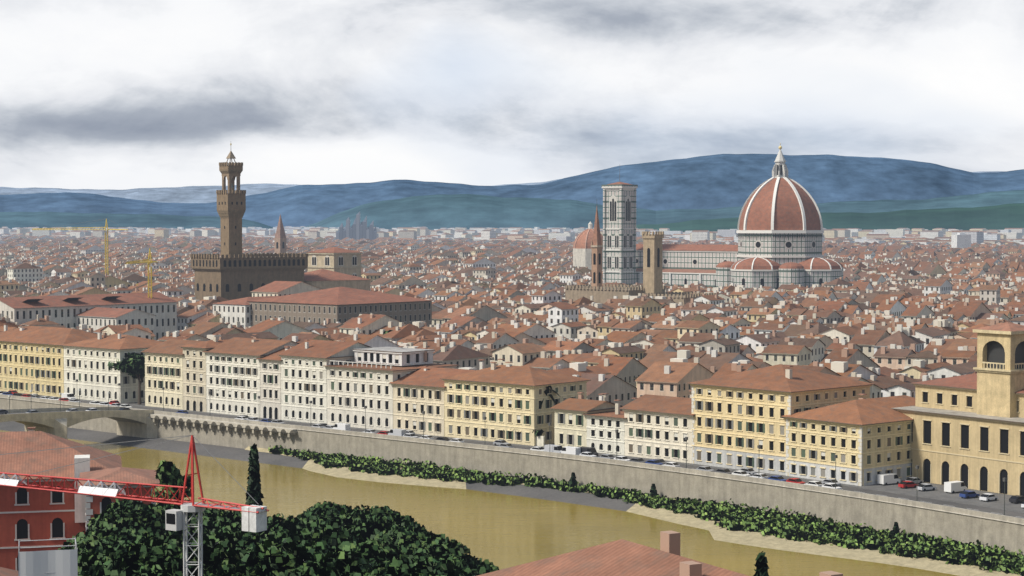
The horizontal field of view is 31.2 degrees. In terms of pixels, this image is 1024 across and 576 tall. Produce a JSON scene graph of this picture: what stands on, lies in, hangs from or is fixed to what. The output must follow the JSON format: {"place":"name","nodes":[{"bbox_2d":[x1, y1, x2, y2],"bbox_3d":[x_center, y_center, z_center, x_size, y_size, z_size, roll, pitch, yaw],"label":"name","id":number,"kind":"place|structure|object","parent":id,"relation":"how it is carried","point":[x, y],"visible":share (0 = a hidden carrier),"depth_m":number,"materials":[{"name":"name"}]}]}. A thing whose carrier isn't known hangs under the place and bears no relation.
{"place":"outdoors","nodes":[
{"label":"outdoors","id":0,"kind":"place"},
{"bbox_2d":[0,430,956,575],"bbox_3d":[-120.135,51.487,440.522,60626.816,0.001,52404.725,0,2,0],"label":"river","id":1,"kind":"structure","parent":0,"point":[502,531],"depth_m":418.98,"materials":[{"name":"liquid"}]},
{"bbox_2d":[0,171,1005,202],"bbox_3d":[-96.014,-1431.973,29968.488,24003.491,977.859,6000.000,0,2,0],"label":"mountain ridge","id":2,"kind":"structure","parent":0,"point":[196,194],"depth_m":28908.88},
{"bbox_2d":[0,402,1013,510],"bbox_3d":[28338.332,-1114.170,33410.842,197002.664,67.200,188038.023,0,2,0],"label":"ground","id":3,"kind":"structure","parent":0,"point":[558,495],"depth_m":520.74,"materials":[{"name":"grey"}]},
{"bbox_2d":[18,537,77,575],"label":"scaffolding","id":4,"kind":"object","parent":3,"relation":"on","point":[50,563],"visible":1,"depth_m":105.47,"materials":[{"name":"metal"}]},
{"bbox_2d":[0,389,157,438],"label":"bridge","id":5,"kind":"structure","parent":3,"relation":"on","point":[60,421],"depth_m":545.27,"materials":[{"name":"stone"}]},
{"bbox_2d":[0,409,7,413],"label":"car","id":6,"kind":"object","parent":5,"relation":"on","point":[3,411],"visible":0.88,"depth_m":533.16,"materials":[{"name":"paint"}]},
{"bbox_2d":[26,410,40,412],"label":"car","id":7,"kind":"object","parent":5,"relation":"on","point":[32,411],"visible":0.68,"depth_m":533.27,"materials":[{"name":"paint"}]},
{"bbox_2d":[85,408,100,410],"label":"car","id":8,"kind":"object","parent":5,"relation":"on","point":[91,409],"visible":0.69,"depth_m":549.27,"materials":[{"name":"paint"}]},
{"bbox_2d":[0,427,159,570],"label":"red palazzo","id":9,"kind":"structure","parent":3,"relation":"on","point":[29,514],"depth_m":270.85,"materials":[{"name":"paint"}]},
{"bbox_2d":[32,219,127,274],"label":"tower crane","id":10,"kind":"object","parent":3,"relation":"on","point":[106,257],"visible":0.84,"depth_m":1499.63,"materials":[{"name":"paint"}]},
{"bbox_2d":[0,435,268,575],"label":"tower crane","id":11,"kind":"object","parent":3,"relation":"on","point":[254,518],"visible":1,"depth_m":141.18,"materials":[{"name":"paint"}]},
{"bbox_2d":[136,374,143,403],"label":"town tree trunks","id":12,"kind":"object","parent":3,"relation":"on","point":[139,389],"visible":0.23,"depth_m":592.79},
{"bbox_2d":[125,248,158,297],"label":"tower crane","id":13,"kind":"object","parent":3,"relation":"on","point":[146,261],"visible":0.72,"depth_m":809.58,"materials":[{"name":"paint"}]},
{"bbox_2d":[0,281,432,339],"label":"gallery building","id":14,"kind":"structure","parent":3,"relation":"on","point":[289,301],"depth_m":793.08,"materials":[{"name":"paint"}]},
{"bbox_2d":[190,143,370,299],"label":"palace with tower","id":15,"kind":"structure","parent":3,"relation":"on","point":[232,272],"depth_m":995.32,"materials":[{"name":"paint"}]},
{"bbox_2d":[107,330,559,435],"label":"trees","id":16,"kind":"object","parent":3,"relation":"on","point":[133,364],"visible":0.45,"depth_m":589.81,"materials":[{"name":"green plant"}]},
{"bbox_2d":[306,247,362,276],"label":"building","id":17,"kind":"structure","parent":3,"relation":"on","point":[342,260],"depth_m":1113.86,"materials":[{"name":"paint"}]},
{"bbox_2d":[0,530,842,575],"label":"roofs","id":18,"kind":"structure","parent":3,"relation":"on","point":[621,557],"depth_m":108.83,"materials":[{"name":"tile"}]},
{"bbox_2d":[274,214,602,269],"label":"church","id":19,"kind":"structure","parent":3,"relation":"on","point":[582,249],"depth_m":1711.57,"materials":[{"name":"paint"}]},
{"bbox_2d":[0,325,914,485],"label":"riverfront buildings","id":20,"kind":"structure","parent":3,"relation":"on","point":[792,421],"depth_m":494.21,"materials":[{"name":"paint"}]},
{"bbox_2d":[0,226,1023,409],"bbox_3d":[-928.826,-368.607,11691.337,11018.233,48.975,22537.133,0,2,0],"label":"city buildings","id":21,"kind":"structure","parent":3,"relation":"on","point":[896,312],"depth_m":909.50,"materials":[{"name":"paint"}]},
{"bbox_2d":[0,394,1023,554],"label":"embankment wall","id":22,"kind":"structure","parent":3,"relation":"on","point":[879,512],"depth_m":441.34,"materials":[{"name":"stone"}]},
{"bbox_2d":[149,414,296,440],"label":"lungarno corbels","id":23,"kind":"object","parent":22,"relation":"on","point":[228,425],"visible":1,"depth_m":538.39,"materials":[{"name":"stone"}]},
{"bbox_2d":[536,436,544,445],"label":"garden wall","id":24,"kind":"structure","parent":3,"relation":"on","point":[540,440],"depth_m":479.88,"materials":[{"name":"paint"}]},
{"bbox_2d":[565,207,715,305],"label":"church towers","id":25,"kind":"structure","parent":3,"relation":"on","point":[652,268],"depth_m":959.38,"materials":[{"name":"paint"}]},
{"bbox_2d":[268,445,1023,575],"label":"river bank vegetation","id":26,"kind":"object","parent":3,"relation":"on","point":[779,524],"visible":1,"depth_m":401.12,"materials":[{"name":"green plant"}]},
{"bbox_2d":[336,212,970,247],"bbox_3d":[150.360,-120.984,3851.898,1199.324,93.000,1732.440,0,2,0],"label":"large distant buildings","id":27,"kind":"structure","parent":3,"relation":"on","point":[356,230],"depth_m":4677.81,"materials":[{"name":"paint"}]},
{"bbox_2d":[602,143,842,289],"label":"cathedral","id":28,"kind":"structure","parent":3,"relation":"on","point":[779,230],"depth_m":1332.34,"materials":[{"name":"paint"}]},
{"bbox_2d":[855,322,1023,511],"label":"building with tower","id":29,"kind":"structure","parent":3,"relation":"on","point":[968,430],"depth_m":403.40,"materials":[{"name":"paint"}]},
{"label":"tree trunks","id":30,"kind":"object","parent":3,"relation":"on","visible":0},
{"bbox_2d":[56,443,769,575],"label":"trees","id":31,"kind":"object","parent":30,"relation":"on","point":[124,537],"visible":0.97,"depth_m":180.40,"materials":[{"name":"green plant"}]},
{"bbox_2d":[0,154,1023,226],"bbox_3d":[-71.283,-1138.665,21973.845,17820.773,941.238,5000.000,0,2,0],"label":"mountain ridge","id":32,"kind":"structure","parent":0,"point":[716,181],"depth_m":20640.19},
{"bbox_2d":[0,190,1023,229],"bbox_3d":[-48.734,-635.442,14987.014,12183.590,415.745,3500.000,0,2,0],"label":"foothills","id":33,"kind":"structure","parent":0,"point":[439,211],"depth_m":14022.33,"materials":[{"name":"teal plant"}]},
{"bbox_2d":[0,0,1023,189],"label":"sky","id":34,"kind":"structure","parent":0,"point":[95,94],"materials":[{"name":"white"}]},
{"bbox_2d":[2,391,1023,517],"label":"riverside road","id":35,"kind":"structure","parent":0,"point":[957,504],"depth_m":423.49,"materials":[{"name":"grey asphalt"}]},
{"bbox_2d":[61,393,75,399],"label":"van","id":36,"kind":"object","parent":35,"relation":"on","point":[69,396],"visible":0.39,"depth_m":605.14,"materials":[{"name":"paint"}]},
{"bbox_2d":[109,403,120,406],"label":"car","id":37,"kind":"object","parent":35,"relation":"on","point":[116,404],"visible":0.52,"depth_m":580.43,"materials":[{"name":"paint"}]},
{"bbox_2d":[120,404,131,407],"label":"car","id":38,"kind":"object","parent":35,"relation":"on","point":[125,405],"visible":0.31,"depth_m":577.37,"materials":[{"name":"paint"}]},
{"bbox_2d":[175,410,187,413],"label":"car","id":39,"kind":"object","parent":35,"relation":"on","point":[183,411],"visible":0.75,"depth_m":558.70,"materials":[{"name":"paint"}]},
{"bbox_2d":[234,416,247,419],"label":"car","id":40,"kind":"object","parent":35,"relation":"on","point":[242,417],"visible":0.69,"depth_m":540.98,"materials":[{"name":"paint"}]},
{"bbox_2d":[247,417,260,420],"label":"car","id":41,"kind":"object","parent":35,"relation":"on","point":[253,418],"visible":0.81,"depth_m":537.51,"materials":[{"name":"paint"}]},
{"bbox_2d":[261,419,271,421],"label":"car","id":42,"kind":"object","parent":35,"relation":"on","point":[266,420],"visible":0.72,"depth_m":533.79,"materials":[{"name":"paint"}]},
{"bbox_2d":[271,420,284,423],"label":"car","id":43,"kind":"object","parent":35,"relation":"on","point":[277,421],"visible":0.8,"depth_m":530.59,"materials":[{"name":"paint"}]},
{"bbox_2d":[310,424,324,427],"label":"car","id":44,"kind":"object","parent":35,"relation":"on","point":[319,425],"visible":0.72,"depth_m":519.55,"materials":[{"name":"paint"}]},
{"bbox_2d":[332,423,349,430],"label":"van","id":45,"kind":"object","parent":35,"relation":"on","point":[341,426],"visible":0.83,"depth_m":512.56,"materials":[{"name":"paint"}]},
{"bbox_2d":[364,429,376,432],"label":"car","id":46,"kind":"object","parent":35,"relation":"on","point":[370,431],"visible":0.74,"depth_m":505.70,"materials":[{"name":"paint"}]},
{"bbox_2d":[376,431,388,434],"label":"car","id":47,"kind":"object","parent":35,"relation":"on","point":[384,432],"visible":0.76,"depth_m":502.08,"materials":[{"name":"paint"}]},
{"bbox_2d":[388,429,405,435],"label":"van","id":48,"kind":"object","parent":35,"relation":"on","point":[398,432],"visible":0.77,"depth_m":498.61,"materials":[{"name":"paint"}]},
{"bbox_2d":[403,433,417,437],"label":"car","id":49,"kind":"object","parent":35,"relation":"on","point":[410,435],"visible":0.73,"depth_m":495.95,"materials":[{"name":"paint"}]},
{"bbox_2d":[420,435,433,439],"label":"car","id":50,"kind":"object","parent":35,"relation":"on","point":[428,437],"visible":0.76,"depth_m":491.76,"materials":[{"name":"paint"}]},
{"bbox_2d":[434,437,449,440],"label":"car","id":51,"kind":"object","parent":35,"relation":"on","point":[443,438],"visible":0.75,"depth_m":488.04,"materials":[{"name":"paint"}]},
{"bbox_2d":[451,438,463,442],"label":"car","id":52,"kind":"object","parent":35,"relation":"on","point":[457,440],"visible":0.72,"depth_m":484.36,"materials":[{"name":"paint"}]},
{"bbox_2d":[493,440,506,445],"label":"car","id":53,"kind":"object","parent":35,"relation":"on","point":[497,442],"visible":0.59,"depth_m":481.37,"materials":[{"name":"paint"}]},
{"bbox_2d":[499,443,512,447],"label":"car","id":54,"kind":"object","parent":35,"relation":"on","point":[509,445],"visible":0.74,"depth_m":473.42,"materials":[{"name":"paint"}]},
{"bbox_2d":[36,376,1006,514],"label":"street lamps","id":55,"kind":"object","parent":35,"relation":"on","point":[686,439],"visible":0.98,"depth_m":446.26,"materials":[{"name":"metal"}]},
{"bbox_2d":[530,446,543,450],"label":"car","id":56,"kind":"object","parent":35,"relation":"on","point":[537,448],"visible":0.7,"depth_m":466.37,"materials":[{"name":"paint"}]},
{"bbox_2d":[544,444,562,452],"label":"van","id":57,"kind":"object","parent":35,"relation":"on","point":[553,448],"visible":0.77,"depth_m":462.45,"materials":[{"name":"paint"}]},
{"bbox_2d":[560,446,580,454],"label":"van","id":58,"kind":"object","parent":35,"relation":"on","point":[571,450],"visible":0.74,"depth_m":458.70,"materials":[{"name":"paint"}]},
{"bbox_2d":[579,452,596,456],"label":"car","id":59,"kind":"object","parent":35,"relation":"on","point":[591,454],"visible":0.72,"depth_m":455.31,"materials":[{"name":"paint"}]},
{"bbox_2d":[580,446,597,455],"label":"van","id":60,"kind":"object","parent":35,"relation":"on","point":[589,449],"visible":0.54,"depth_m":457.74,"materials":[{"name":"paint"}]},
{"bbox_2d":[599,454,614,458],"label":"car","id":61,"kind":"object","parent":35,"relation":"on","point":[609,456],"visible":0.68,"depth_m":450.81,"materials":[{"name":"paint"}]},
{"bbox_2d":[614,456,629,460],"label":"car","id":62,"kind":"object","parent":35,"relation":"on","point":[624,458],"visible":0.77,"depth_m":447.21,"materials":[{"name":"paint"}]},
{"bbox_2d":[629,458,645,462],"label":"car","id":63,"kind":"object","parent":35,"relation":"on","point":[641,460],"visible":0.66,"depth_m":443.80,"materials":[{"name":"paint"}]},
{"bbox_2d":[645,459,662,464],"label":"car","id":64,"kind":"object","parent":35,"relation":"on","point":[653,461],"visible":0.73,"depth_m":440.10,"materials":[{"name":"paint"}]},
{"bbox_2d":[654,459,666,464],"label":"car","id":65,"kind":"object","parent":35,"relation":"on","point":[662,461],"visible":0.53,"depth_m":441.72,"materials":[{"name":"paint"}]},
{"bbox_2d":[664,462,679,466],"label":"car","id":66,"kind":"object","parent":35,"relation":"on","point":[674,464],"visible":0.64,"depth_m":435.86,"materials":[{"name":"paint"}]},
{"bbox_2d":[696,466,714,471],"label":"car","id":67,"kind":"object","parent":35,"relation":"on","point":[706,468],"visible":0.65,"depth_m":428.39,"materials":[{"name":"paint"}]},
{"bbox_2d":[715,468,732,473],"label":"car","id":68,"kind":"object","parent":35,"relation":"on","point":[723,470],"visible":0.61,"depth_m":424.23,"materials":[{"name":"paint"}]},
{"bbox_2d":[732,470,750,475],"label":"car","id":69,"kind":"object","parent":35,"relation":"on","point":[741,473],"visible":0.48,"depth_m":420.47,"materials":[{"name":"paint"}]},
{"bbox_2d":[740,468,756,474],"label":"car","id":70,"kind":"object","parent":35,"relation":"on","point":[749,471],"visible":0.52,"depth_m":424.99,"materials":[{"name":"paint"}]},
{"bbox_2d":[749,473,767,478],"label":"car","id":71,"kind":"object","parent":35,"relation":"on","point":[760,475],"visible":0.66,"depth_m":415.78,"materials":[{"name":"paint"}]},
{"bbox_2d":[768,475,785,481],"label":"car","id":72,"kind":"object","parent":35,"relation":"on","point":[778,478],"visible":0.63,"depth_m":412.11,"materials":[{"name":"paint"}]},
{"bbox_2d":[786,478,805,483],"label":"car","id":73,"kind":"object","parent":35,"relation":"on","point":[796,480],"visible":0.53,"depth_m":408.08,"materials":[{"name":"paint"}]},
{"bbox_2d":[806,481,822,486],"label":"car","id":74,"kind":"object","parent":35,"relation":"on","point":[816,483],"visible":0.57,"depth_m":403.48,"materials":[{"name":"paint"}]},
{"bbox_2d":[822,479,840,485],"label":"car","id":75,"kind":"object","parent":35,"relation":"on","point":[825,481],"visible":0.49,"depth_m":407.00,"materials":[{"name":"paint"}]},
{"bbox_2d":[822,483,841,489],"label":"car","id":76,"kind":"object","parent":35,"relation":"on","point":[829,485],"visible":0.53,"depth_m":399.96,"materials":[{"name":"paint"}]},
{"bbox_2d":[877,473,899,484],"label":"van","id":77,"kind":"object","parent":35,"relation":"on","point":[888,478],"visible":1,"depth_m":408.08,"materials":[{"name":"paint"}]},
{"bbox_2d":[898,481,917,488],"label":"car","id":78,"kind":"object","parent":35,"relation":"on","point":[904,484],"visible":0.99,"depth_m":402.70,"materials":[{"name":"paint"}]},
{"bbox_2d":[905,477,923,483],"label":"car","id":79,"kind":"object","parent":35,"relation":"on","point":[915,479],"visible":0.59,"depth_m":408.95,"materials":[{"name":"paint"}]},
{"bbox_2d":[916,483,936,490],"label":"car","id":80,"kind":"object","parent":35,"relation":"on","point":[924,486],"visible":1,"depth_m":398.63,"materials":[{"name":"paint"}]},
{"bbox_2d":[944,481,966,493],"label":"van","id":81,"kind":"object","parent":35,"relation":"on","point":[953,486],"visible":0.91,"depth_m":395.55,"materials":[{"name":"paint"}]},
{"bbox_2d":[959,490,979,498],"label":"car","id":82,"kind":"object","parent":35,"relation":"on","point":[967,494],"visible":1,"depth_m":388.02,"materials":[{"name":"paint"}]},
{"bbox_2d":[979,493,997,501],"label":"car","id":83,"kind":"object","parent":35,"relation":"on","point":[988,497],"visible":1,"depth_m":383.80,"materials":[{"name":"paint"}]},
{"bbox_2d":[1009,495,1023,503],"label":"car","id":84,"kind":"object","parent":35,"relation":"on","point":[1017,499],"visible":1,"depth_m":380.90,"materials":[{"name":"paint"}]},
{"bbox_2d":[244,446,1020,575],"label":"riverbank","id":85,"kind":"structure","parent":0,"point":[744,537],"depth_m":386.67,"materials":[{"name":"sand"}]},
{"bbox_2d":[636,203,1023,231],"bbox_3d":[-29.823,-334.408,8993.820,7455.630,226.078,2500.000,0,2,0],"label":"hill","id":86,"kind":"structure","parent":0,"point":[1000,217],"depth_m":8332.55,"materials":[{"name":"teal plant"}]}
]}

